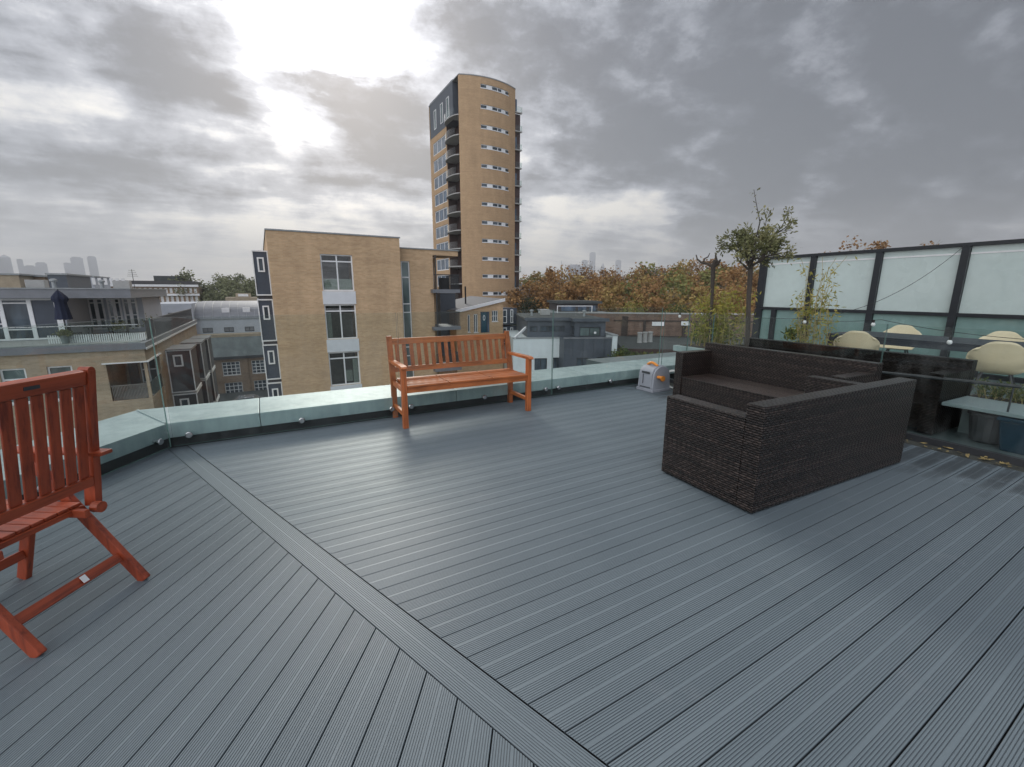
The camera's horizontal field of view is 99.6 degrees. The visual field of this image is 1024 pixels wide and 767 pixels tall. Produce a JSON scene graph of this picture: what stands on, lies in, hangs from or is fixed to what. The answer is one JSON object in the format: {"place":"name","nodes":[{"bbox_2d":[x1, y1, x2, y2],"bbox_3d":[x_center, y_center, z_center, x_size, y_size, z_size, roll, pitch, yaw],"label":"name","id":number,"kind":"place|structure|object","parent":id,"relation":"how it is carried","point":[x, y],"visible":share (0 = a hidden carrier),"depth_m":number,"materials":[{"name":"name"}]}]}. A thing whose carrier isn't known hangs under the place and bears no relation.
{"place":"outdoors","nodes":[
{"label":"outdoors","id":0,"kind":"place"},
{"bbox_2d":[35,262,48,274],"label":"skyline tower","id":1,"kind":"structure","parent":0,"point":[41,268],"depth_m":1726.91,"materials":[{"name":"grey"}]},
{"bbox_2d":[70,257,85,274],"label":"skyline tower","id":2,"kind":"structure","parent":0,"point":[77,264],"depth_m":1796.04,"materials":[{"name":"grey"}]},
{"bbox_2d":[87,256,98,275],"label":"skyline tower","id":3,"kind":"structure","parent":0,"point":[93,265],"depth_m":1842.85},
{"bbox_2d":[90,276,124,350],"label":"rooftop block","id":4,"kind":"structure","parent":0,"point":[95,283],"depth_m":53.48,"materials":[{"name":"white paint"}]},
{"bbox_2d":[0,269,219,449],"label":"terrace block","id":5,"kind":"structure","parent":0,"point":[127,379],"depth_m":24.29,"materials":[{"name":"brick"}]},
{"bbox_2d":[0,308,7,340],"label":"window","id":6,"kind":"structure","parent":5,"relation":"in","point":[3,335],"depth_m":23.34,"materials":[{"name":"white paint"}]},
{"bbox_2d":[0,368,29,405],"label":"window","id":7,"kind":"structure","parent":5,"relation":"in","point":[19,373],"depth_m":21.14,"materials":[{"name":"white paint"}]},
{"bbox_2d":[0,299,36,340],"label":"window","id":8,"kind":"structure","parent":5,"relation":"in","point":[15,312],"depth_m":23.56,"materials":[{"name":"grey glass"}]},
{"bbox_2d":[28,299,60,339],"bbox_3d":[-25.950,-3.589,24.090,1.070,2.240,0.070,-7,14,-29],"label":"window","id":9,"kind":"structure","parent":5,"relation":"in","point":[42,311],"depth_m":24.04,"materials":[{"name":"grey glass"}]},
{"bbox_2d":[47,365,72,401],"bbox_3d":[-22.858,-0.006,22.036,1.010,1.800,0.180,-7,14,-29],"label":"window","id":10,"kind":"structure","parent":5,"relation":"in","point":[53,369],"depth_m":21.94,"materials":[{"name":"white paint"}]},
{"bbox_2d":[51,289,72,340],"bbox_3d":[-24.147,-3.663,23.284,0.711,2.770,0.726,-7,14,-29],"label":"parasol","id":11,"kind":"object","parent":5,"relation":"on","point":[59,299],"visible":0.79,"depth_m":23.04,"materials":[{"name":"fabric"}]},
{"bbox_2d":[52,327,76,343],"bbox_3d":[-23.182,-2.537,22.385,0.870,0.945,1.021,1,12,5],"label":"terrace plant","id":12,"kind":"object","parent":5,"relation":"on","point":[64,335],"visible":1,"depth_m":22.36,"materials":[{"name":"green plant"}]},
{"bbox_2d":[87,298,99,329],"bbox_3d":[-27.036,-4.496,27.970,0.380,2.000,0.070,-7,14,-29],"label":"window","id":13,"kind":"structure","parent":5,"relation":"in","point":[91,301],"depth_m":27.93,"materials":[{"name":"grey glass"}]},
{"bbox_2d":[95,298,107,328],"bbox_3d":[-26.709,-4.534,28.153,0.380,2.000,0.070,-7,14,-29],"label":"window","id":14,"kind":"structure","parent":5,"relation":"in","point":[99,303],"depth_m":28.12,"materials":[{"name":"grey glass"}]},
{"bbox_2d":[106,298,116,328],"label":"window","id":15,"kind":"structure","parent":5,"relation":"in","point":[111,311],"depth_m":28.35,"materials":[{"name":"grey glass"}]},
{"bbox_2d":[113,298,124,327],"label":"window","id":16,"kind":"structure","parent":5,"relation":"in","point":[116,301],"depth_m":28.51,"materials":[{"name":"grey glass"}]},
{"bbox_2d":[121,298,133,328],"bbox_3d":[-25.568,-4.665,28.789,0.360,2.000,0.070,-7,14,-29],"label":"window","id":17,"kind":"structure","parent":5,"relation":"in","point":[125,301],"depth_m":28.75,"materials":[{"name":"grey glass"}]},
{"bbox_2d":[127,363,141,387],"bbox_3d":[-22.727,-0.654,26.012,0.450,1.880,0.060,-7,14,-29],"label":"loggia door","id":18,"kind":"structure","parent":5,"relation":"in","point":[134,375],"depth_m":26.00,"materials":[{"name":"grey glass"}]},
{"bbox_2d":[128,298,140,327],"bbox_3d":[-25.253,-4.701,28.965,0.370,2.000,0.070,-7,14,-29],"label":"window","id":19,"kind":"structure","parent":5,"relation":"in","point":[132,301],"depth_m":28.94,"materials":[{"name":"grey glass"}]},
{"bbox_2d":[140,358,157,382],"bbox_3d":[-22.141,-0.879,26.410,0.800,1.600,0.060,-7,14,-29],"label":"window","id":20,"kind":"structure","parent":5,"relation":"in","point":[152,368],"depth_m":26.43,"materials":[{"name":"grey glass"}]},
{"bbox_2d":[109,276,202,349],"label":"long office block","id":21,"kind":"structure","parent":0,"point":[160,282],"depth_m":100.38,"materials":[{"name":"white brick"}]},
{"bbox_2d":[160,301,266,393],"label":"workshop building","id":22,"kind":"structure","parent":0,"point":[232,328],"depth_m":58.95,"materials":[{"name":"grey brick"}]},
{"bbox_2d":[222,361,240,375],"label":"window","id":23,"kind":"structure","parent":22,"relation":"in","point":[229,368],"depth_m":57.89,"materials":[{"name":"white glass"}]},
{"bbox_2d":[225,382,242,392],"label":"window","id":24,"kind":"structure","parent":22,"relation":"in","point":[233,387],"depth_m":58.43,"materials":[{"name":"white paint"}]},
{"bbox_2d":[225,293,256,300],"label":"rooftop plant room","id":25,"kind":"object","parent":22,"relation":"on","point":[243,297],"visible":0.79,"depth_m":79.94,"materials":[{"name":"white paint"}]},
{"bbox_2d":[251,360,264,373],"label":"window","id":26,"kind":"structure","parent":22,"relation":"in","point":[258,366],"depth_m":59.39,"materials":[{"name":"white glass"}]},
{"bbox_2d":[219,389,267,401],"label":"yard","id":27,"kind":"structure","parent":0,"point":[234,395],"depth_m":57.19,"materials":[{"name":"grey concrete"}]},
{"bbox_2d":[251,228,461,396],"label":"apartment block","id":28,"kind":"structure","parent":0,"point":[328,284],"depth_m":26.25,"materials":[{"name":"brick"}]},
{"bbox_2d":[320,254,353,290],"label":"window","id":29,"kind":"structure","parent":28,"relation":"in","point":[334,267],"depth_m":26.25,"materials":[{"name":"grey glass"}]},
{"bbox_2d":[324,304,357,339],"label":"window","id":30,"kind":"structure","parent":28,"relation":"in","point":[338,317],"depth_m":27.33,"materials":[{"name":"grey glass"}]},
{"bbox_2d":[328,351,360,385],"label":"window","id":31,"kind":"structure","parent":28,"relation":"in","point":[343,366],"depth_m":27.72,"materials":[{"name":"grey glass"}]},
{"bbox_2d":[401,261,413,376],"bbox_3d":[-7.030,-3.377,29.216,0.580,9.420,0.060,-7,14,-29],"label":"window","id":32,"kind":"structure","parent":28,"relation":"in","point":[405,274],"depth_m":28.85,"materials":[{"name":"grey glass"}]},
{"bbox_2d":[429,73,521,368],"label":"residential tower","id":33,"kind":"structure","parent":0,"point":[475,131],"depth_m":73.30,"materials":[{"name":"brick"}]},
{"bbox_2d":[433,135,445,155],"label":"window","id":34,"kind":"structure","parent":33,"relation":"in","point":[440,144],"depth_m":77.01,"materials":[{"name":"grey glass"}]},
{"bbox_2d":[434,153,445,172],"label":"window","id":35,"kind":"structure","parent":33,"relation":"in","point":[440,162],"depth_m":77.63,"materials":[{"name":"glass"}]},
{"bbox_2d":[434,172,446,189],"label":"window","id":36,"kind":"structure","parent":33,"relation":"in","point":[439,181],"depth_m":78.19,"materials":[{"name":"glass"}]},
{"bbox_2d":[435,189,446,206],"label":"window","id":37,"kind":"structure","parent":33,"relation":"in","point":[440,198],"depth_m":78.82,"materials":[{"name":"glass"}]},
{"bbox_2d":[437,286,516,373],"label":"mono pitch house","id":38,"kind":"structure","parent":0,"point":[479,315],"depth_m":37.59,"materials":[{"name":"brick"}]},
{"bbox_2d":[480,312,487,332],"bbox_3d":[-2.445,-5.314,37.523,0.680,1.800,0.080,-7,14,-29],"label":"door","id":39,"kind":"structure","parent":38,"relation":"in","point":[483,315],"depth_m":37.52,"materials":[{"name":"blue paint"}]},
{"bbox_2d":[0,0,1023,291],"label":"sky","id":40,"kind":"structure","parent":0,"point":[150,138],"materials":[{"name":"grey"}]},
{"bbox_2d":[504,309,617,371],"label":"slate house","id":41,"kind":"structure","parent":0,"point":[579,339],"depth_m":32.57,"materials":[{"name":"metal"}]},
{"bbox_2d":[534,358,546,369],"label":"window","id":42,"kind":"structure","parent":41,"relation":"in","point":[540,363],"depth_m":32.90,"materials":[{"name":"glass"}]},
{"bbox_2d":[579,327,599,335],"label":"window","id":43,"kind":"structure","parent":41,"relation":"in","point":[584,331],"depth_m":32.58,"materials":[{"name":"glass"}]},
{"bbox_2d":[192,449,1023,766],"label":"deck base","id":44,"kind":"object","parent":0,"point":[500,683],"depth_m":1.69,"materials":[{"name":"grey wood"}]},
{"bbox_2d":[0,356,675,499],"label":"parapet","id":45,"kind":"structure","parent":44,"relation":"on","point":[127,438],"depth_m":4.76,"materials":[{"name":"metal"}]},
{"bbox_2d":[14,318,170,491],"bbox_3d":[-3.327,0.227,2.931,0.109,1.210,2.130,1,12,4],"label":"glass balustrade","id":46,"kind":"object","parent":45,"relation":"on","point":[159,441],"visible":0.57,"depth_m":3.94,"materials":[{"name":"clear glass"}]},
{"bbox_2d":[153,313,400,445],"bbox_3d":[-2.280,-0.110,4.539,2.176,1.210,0.109,-7,14,-29],"label":"glass balustrade","id":47,"kind":"object","parent":45,"relation":"on","point":[189,434],"visible":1,"depth_m":4.46,"materials":[{"name":"clear glass"}]},
{"bbox_2d":[397,309,552,413],"bbox_3d":[-0.383,-0.328,5.597,2.161,1.210,0.109,-7,14,-29],"label":"glass balustrade","id":48,"kind":"object","parent":45,"relation":"on","point":[411,406],"visible":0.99,"depth_m":5.70,"materials":[{"name":"clear glass"}]},
{"bbox_2d":[552,307,662,394],"bbox_3d":[1.503,-0.544,6.649,2.153,1.210,0.109,-7,14,-29],"label":"glass balustrade","id":49,"kind":"object","parent":45,"relation":"on","point":[558,387],"visible":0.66,"depth_m":6.40,"materials":[{"name":"clear glass"}]},
{"bbox_2d":[0,384,1023,766],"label":"deck floor","id":50,"kind":"structure","parent":44,"relation":"on","point":[584,570],"depth_m":2.06,"materials":[{"name":"grey wood"}]},
{"bbox_2d":[0,366,149,657],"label":"folding chair","id":51,"kind":"object","parent":50,"relation":"on","point":[27,518],"visible":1,"depth_m":1.98,"materials":[{"name":"brown wood"}]},
{"bbox_2d":[386,331,533,428],"bbox_3d":[-0.615,-0.103,5.295,1.632,0.965,0.698,-6,14,-27],"label":"garden bench","id":52,"kind":"object","parent":50,"relation":"on","point":[405,385],"visible":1,"depth_m":5.30,"materials":[{"name":"brown wood"}]},
{"bbox_2d":[636,361,670,392],"bbox_3d":[2.222,-0.119,6.658,0.400,0.450,0.410,-7,14,-29],"label":"hose reel","id":53,"kind":"object","parent":50,"relation":"on","point":[654,377],"visible":1,"depth_m":6.58,"materials":[{"name":"grey plastic"}]},
{"bbox_2d":[673,342,882,411],"bbox_3d":[3.119,-0.011,5.412,0.710,0.760,2.130,-6,13,-26],"label":"rattan sofa","id":54,"kind":"object","parent":50,"relation":"on","point":[737,377],"visible":0.52,"depth_m":5.55,"materials":[{"name":"wicker"}]},
{"bbox_2d":[661,375,916,513],"bbox_3d":[2.355,0.356,3.667,2.050,0.760,0.815,-6,13,-26],"label":"rattan sofa","id":55,"kind":"object","parent":50,"relation":"on","point":[821,432],"visible":1,"depth_m":3.20,"materials":[{"name":"wicker"}]},
{"bbox_2d":[617,336,743,354],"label":"yard roof","id":56,"kind":"structure","parent":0,"point":[630,343],"depth_m":37.95,"materials":[{"name":"grey"}]},
{"bbox_2d":[586,352,1023,457],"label":"neighbour deck","id":57,"kind":"structure","parent":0,"point":[954,435],"depth_m":4.80,"materials":[{"name":"grey"}]},
{"bbox_2d":[696,253,720,341],"bbox_3d":[3.240,-1.083,7.234,0.300,2.123,0.637,-6,13,-26],"label":"bare tree","id":58,"kind":"object","parent":57,"relation":"on","point":[715,264],"visible":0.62,"depth_m":7.06,"materials":[{"name":"brown plant"}]},
{"bbox_2d":[673,285,760,351],"bbox_3d":[3.431,-0.840,7.286,0.858,1.627,1.286,-6,13,-26],"label":"bamboo plant","id":59,"kind":"object","parent":57,"relation":"on","point":[706,328],"visible":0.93,"depth_m":7.12,"materials":[{"name":"green plant"}]},
{"bbox_2d":[715,188,797,346],"bbox_3d":[3.562,-1.355,6.440,1.117,2.967,1.072,-1,12,-4],"label":"olive tree","id":60,"kind":"object","parent":57,"relation":"on","point":[747,247],"visible":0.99,"depth_m":6.24,"materials":[{"name":"green plant"}]},
{"bbox_2d":[781,256,856,345],"bbox_3d":[4.721,-0.916,6.710,0.672,2.023,0.852,-6,13,-26],"label":"bamboo plant","id":61,"kind":"object","parent":57,"relation":"on","point":[815,323],"visible":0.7,"depth_m":6.70,"materials":[{"name":"green plant"}]},
{"bbox_2d":[670,383,1023,471],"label":"gutter","id":62,"kind":"object","parent":57,"relation":"on","point":[973,457],"depth_m":4.06,"materials":[{"name":"black metal"}]},
{"bbox_2d":[882,371,1021,411],"bbox_3d":[4.341,0.218,4.659,0.069,0.652,1.410,-8,15,-35],"label":"steel rail","id":63,"kind":"object","parent":62,"relation":"on","point":[1013,386],"visible":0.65,"depth_m":4.34,"materials":[{"name":"metal"}]},
{"bbox_2d":[881,324,1023,466],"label":"glass balustrade","id":64,"kind":"object","parent":62,"relation":"on","point":[1001,457],"visible":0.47,"depth_m":4.12,"materials":[{"name":"glass"}]},
{"bbox_2d":[833,331,879,349],"bbox_3d":[5.574,-0.450,7.042,0.590,0.845,0.531,10,16,40],"label":"shell chair","id":65,"kind":"object","parent":57,"relation":"on","point":[859,339],"visible":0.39,"depth_m":6.79,"materials":[{"name":"plastic"}]},
{"bbox_2d":[738,337,977,434],"bbox_3d":[4.192,-0.101,5.853,0.790,0.760,2.680,-6,13,-26],"label":"sofa","id":66,"kind":"object","parent":57,"relation":"on","point":[930,414],"visible":0.51,"depth_m":4.92,"materials":[{"name":"black wicker"}]},
{"bbox_2d":[751,239,1023,383],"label":"glazed penthouse","id":67,"kind":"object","parent":57,"relation":"on","point":[977,288],"visible":0.7,"depth_m":8.57,"materials":[{"name":"white glass"}]},
{"bbox_2d":[678,245,1023,344],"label":"string lights","id":68,"kind":"object","parent":67,"relation":"hanging from","point":[949,341],"visible":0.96,"depth_m":6.49,"materials":[{"name":"white paint"}]},
{"bbox_2d":[751,239,1023,383],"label":"window frame","id":69,"kind":"structure","parent":67,"relation":"in","point":[966,251],"depth_m":8.91,"materials":[{"name":"black metal"}]},
{"bbox_2d":[880,325,921,352],"bbox_3d":[7.126,-0.648,8.001,0.531,0.845,0.590,-10,16,-40],"label":"shell chair","id":70,"kind":"object","parent":57,"relation":"on","point":[905,329],"visible":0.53,"depth_m":8.06,"materials":[{"name":"plastic"}]},
{"bbox_2d":[826,331,1023,351],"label":"outdoor table","id":71,"kind":"object","parent":57,"relation":"on","point":[933,342],"visible":0.5,"depth_m":6.50,"materials":[{"name":"grey glass"}]},
{"bbox_2d":[941,396,1023,433],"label":"plank bench","id":72,"kind":"object","parent":57,"relation":"on","point":[990,406],"visible":0.94,"depth_m":4.42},
{"bbox_2d":[967,410,1000,444],"bbox_3d":[4.870,0.446,4.412,0.360,0.310,0.354,-6,13,-26],"label":"plant pot","id":73,"kind":"object","parent":57,"relation":"on","point":[984,427],"visible":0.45,"depth_m":4.35,"materials":[{"name":"plastic"}]},
{"bbox_2d":[958,377,1023,426],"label":"trough plant","id":74,"kind":"object","parent":57,"relation":"on","point":[996,396],"visible":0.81,"depth_m":4.66,"materials":[{"name":"green plant"}]},
{"bbox_2d":[966,341,1023,399],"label":"shell chair","id":75,"kind":"object","parent":57,"relation":"on","point":[1001,358],"visible":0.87,"depth_m":5.39,"materials":[{"name":"plastic"}]},
{"bbox_2d":[974,331,1023,383],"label":"shell chair","id":76,"kind":"object","parent":57,"relation":"on","point":[1008,335],"visible":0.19,"depth_m":6.81,"materials":[{"name":"plastic"}]},
{"bbox_2d":[997,415,1023,454],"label":"blue crate","id":77,"kind":"object","parent":57,"relation":"on","point":[1011,434],"visible":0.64,"depth_m":4.11,"materials":[{"name":"blue plastic"}]},
{"bbox_3d":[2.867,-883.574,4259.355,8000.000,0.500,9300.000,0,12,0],"label":"ground","id":78,"kind":"structure","parent":0,"visible":0},
{"bbox_2d":[0,255,13,272],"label":"skyline tower","id":79,"kind":"structure","parent":78,"relation":"on","point":[6,264],"depth_m":1668.32,"materials":[{"name":"grey"}]},
{"bbox_2d":[0,273,38,355],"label":"rooftop block","id":80,"kind":"structure","parent":78,"relation":"on","point":[11,280],"depth_m":38.30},
{"bbox_2d":[45,273,100,352],"bbox_3d":[-41.499,-0.959,42.528,1.398,18.956,6.541,-7,14,-29],"label":"plant room","id":81,"kind":"object","parent":78,"relation":"on","point":[65,280],"visible":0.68,"depth_m":38.92,"materials":[{"name":"stone"}]},
{"bbox_2d":[173,283,244,301],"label":"pale tree","id":82,"kind":"object","parent":78,"relation":"on","point":[211,294],"visible":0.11,"depth_m":100.55,"materials":[{"name":"green plant"}]},
{"bbox_2d":[167,267,255,300],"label":"pale tree","id":83,"kind":"object","parent":78,"relation":"on","point":[251,284],"visible":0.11,"depth_m":104.92,"materials":[{"name":"green plant"}]},
{"bbox_2d":[517,297,543,312],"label":"evergreen bush","id":84,"kind":"object","parent":78,"relation":"on","point":[525,306],"visible":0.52,"depth_m":68.14,"materials":[{"name":"green plant"}]},
{"bbox_2d":[506,271,567,311],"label":"autumn tree","id":85,"kind":"object","parent":78,"relation":"on","point":[549,277],"visible":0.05,"depth_m":75.21,"materials":[{"name":"brown plant"}]},
{"bbox_2d":[508,286,619,312],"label":"autumn tree","id":86,"kind":"object","parent":78,"relation":"on","point":[612,307],"visible":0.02,"depth_m":54.57,"materials":[{"name":"brown plant"}]},
{"bbox_2d":[520,267,609,303],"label":"autumn tree","id":87,"kind":"object","parent":78,"relation":"on","point":[578,280],"visible":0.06,"depth_m":78.18,"materials":[{"name":"brown plant"}]},
{"bbox_2d":[537,300,602,312],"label":"white house","id":88,"kind":"structure","parent":78,"relation":"on","point":[564,306],"depth_m":50.31,"materials":[{"name":"metal"}]},
{"bbox_2d":[520,265,624,308],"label":"autumn tree","id":89,"kind":"object","parent":78,"relation":"on","point":[570,291],"visible":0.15,"depth_m":72.78,"materials":[{"name":"brown plant"}]},
{"bbox_2d":[545,264,626,288],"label":"autumn tree","id":90,"kind":"object","parent":78,"relation":"on","point":[583,274],"visible":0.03,"depth_m":101.61,"materials":[{"name":"brown plant"}]},
{"bbox_2d":[500,280,673,312],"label":"autumn tree","id":91,"kind":"object","parent":78,"relation":"on","point":[658,309],"visible":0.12,"depth_m":59.44,"materials":[{"name":"brown plant"}]},
{"bbox_2d":[577,283,609,306],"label":"autumn tree","id":92,"kind":"object","parent":78,"relation":"on","point":[586,288],"visible":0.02,"depth_m":62.92,"materials":[{"name":"brown plant"}]},
{"bbox_2d":[584,287,651,311],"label":"autumn tree","id":93,"kind":"object","parent":78,"relation":"on","point":[621,300],"visible":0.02,"depth_m":59.32,"materials":[{"name":"brown plant"}]},
{"bbox_2d":[585,262,676,287],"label":"autumn tree","id":94,"kind":"object","parent":78,"relation":"on","point":[643,266],"visible":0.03,"depth_m":92.68,"materials":[{"name":"brown plant"}]},
{"bbox_2d":[599,270,690,301],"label":"autumn tree","id":95,"kind":"object","parent":78,"relation":"on","point":[617,287],"visible":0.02,"depth_m":72.78,"materials":[{"name":"brown plant"}]},
{"bbox_2d":[600,282,699,311],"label":"green wood tree","id":96,"kind":"object","parent":78,"relation":"on","point":[684,293],"visible":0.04,"depth_m":66.17,"materials":[{"name":"plant"}]},
{"bbox_2d":[633,285,676,311],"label":"autumn tree","id":97,"kind":"object","parent":78,"relation":"on","point":[652,289],"visible":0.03,"depth_m":65.26,"materials":[{"name":"brown plant"}]},
{"bbox_2d":[575,312,753,337],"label":"building","id":98,"kind":"structure","parent":78,"relation":"on","point":[626,323],"depth_m":43.95,"materials":[{"name":"brick"}]},
{"bbox_2d":[619,270,710,308],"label":"green wood tree","id":99,"kind":"object","parent":78,"relation":"on","point":[627,291],"visible":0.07,"depth_m":70.70,"materials":[{"name":"plant"}]},
{"bbox_2d":[603,256,735,282],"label":"autumn tree","id":100,"kind":"object","parent":78,"relation":"on","point":[665,269],"visible":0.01,"depth_m":99.46,"materials":[{"name":"plant"}]},
{"bbox_2d":[644,286,734,312],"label":"autumn tree","id":101,"kind":"object","parent":78,"relation":"on","point":[697,290],"visible":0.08,"depth_m":61.06,"materials":[{"name":"brown plant"}]},
{"bbox_2d":[628,258,757,305],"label":"autumn tree","id":102,"kind":"object","parent":78,"relation":"on","point":[680,264],"visible":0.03,"depth_m":92.69,"materials":[{"name":"brown plant"}]},
{"bbox_2d":[636,261,753,289],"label":"tree","id":103,"kind":"object","parent":78,"relation":"on","point":[706,277],"visible":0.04,"depth_m":83.03,"materials":[{"name":"brown plant"}]},
{"bbox_2d":[638,284,755,313],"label":"autumn tree","id":104,"kind":"object","parent":78,"relation":"on","point":[753,308],"visible":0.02,"depth_m":56.72,"materials":[{"name":"brown plant"}]},
{"bbox_2d":[635,269,758,301],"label":"autumn tree","id":105,"kind":"object","parent":78,"relation":"on","point":[755,278],"visible":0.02,"depth_m":76.29,"materials":[{"name":"brown plant"}]},
{"bbox_2d":[659,288,741,312],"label":"autumn tree","id":106,"kind":"object","parent":78,"relation":"on","point":[679,302],"visible":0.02,"depth_m":52.09,"materials":[{"name":"brown plant"}]},
{"bbox_2d":[675,269,746,309],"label":"autumn tree","id":107,"kind":"object","parent":78,"relation":"on","point":[732,273],"visible":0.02,"depth_m":69.77,"materials":[{"name":"plant"}]},
{"bbox_2d":[690,316,734,344],"bbox_3d":[12.523,3.649,28.608,2.913,16.050,2.748,0,12,0],"label":"garden shrub","id":108,"kind":"object","parent":78,"relation":"on","point":[695,340],"visible":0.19,"depth_m":26.89,"materials":[{"name":"green plant"}]},
{"bbox_2d":[686,280,757,312],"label":"autumn tree","id":109,"kind":"object","parent":78,"relation":"on","point":[732,288],"visible":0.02,"depth_m":67.44,"materials":[{"name":"brown plant"}]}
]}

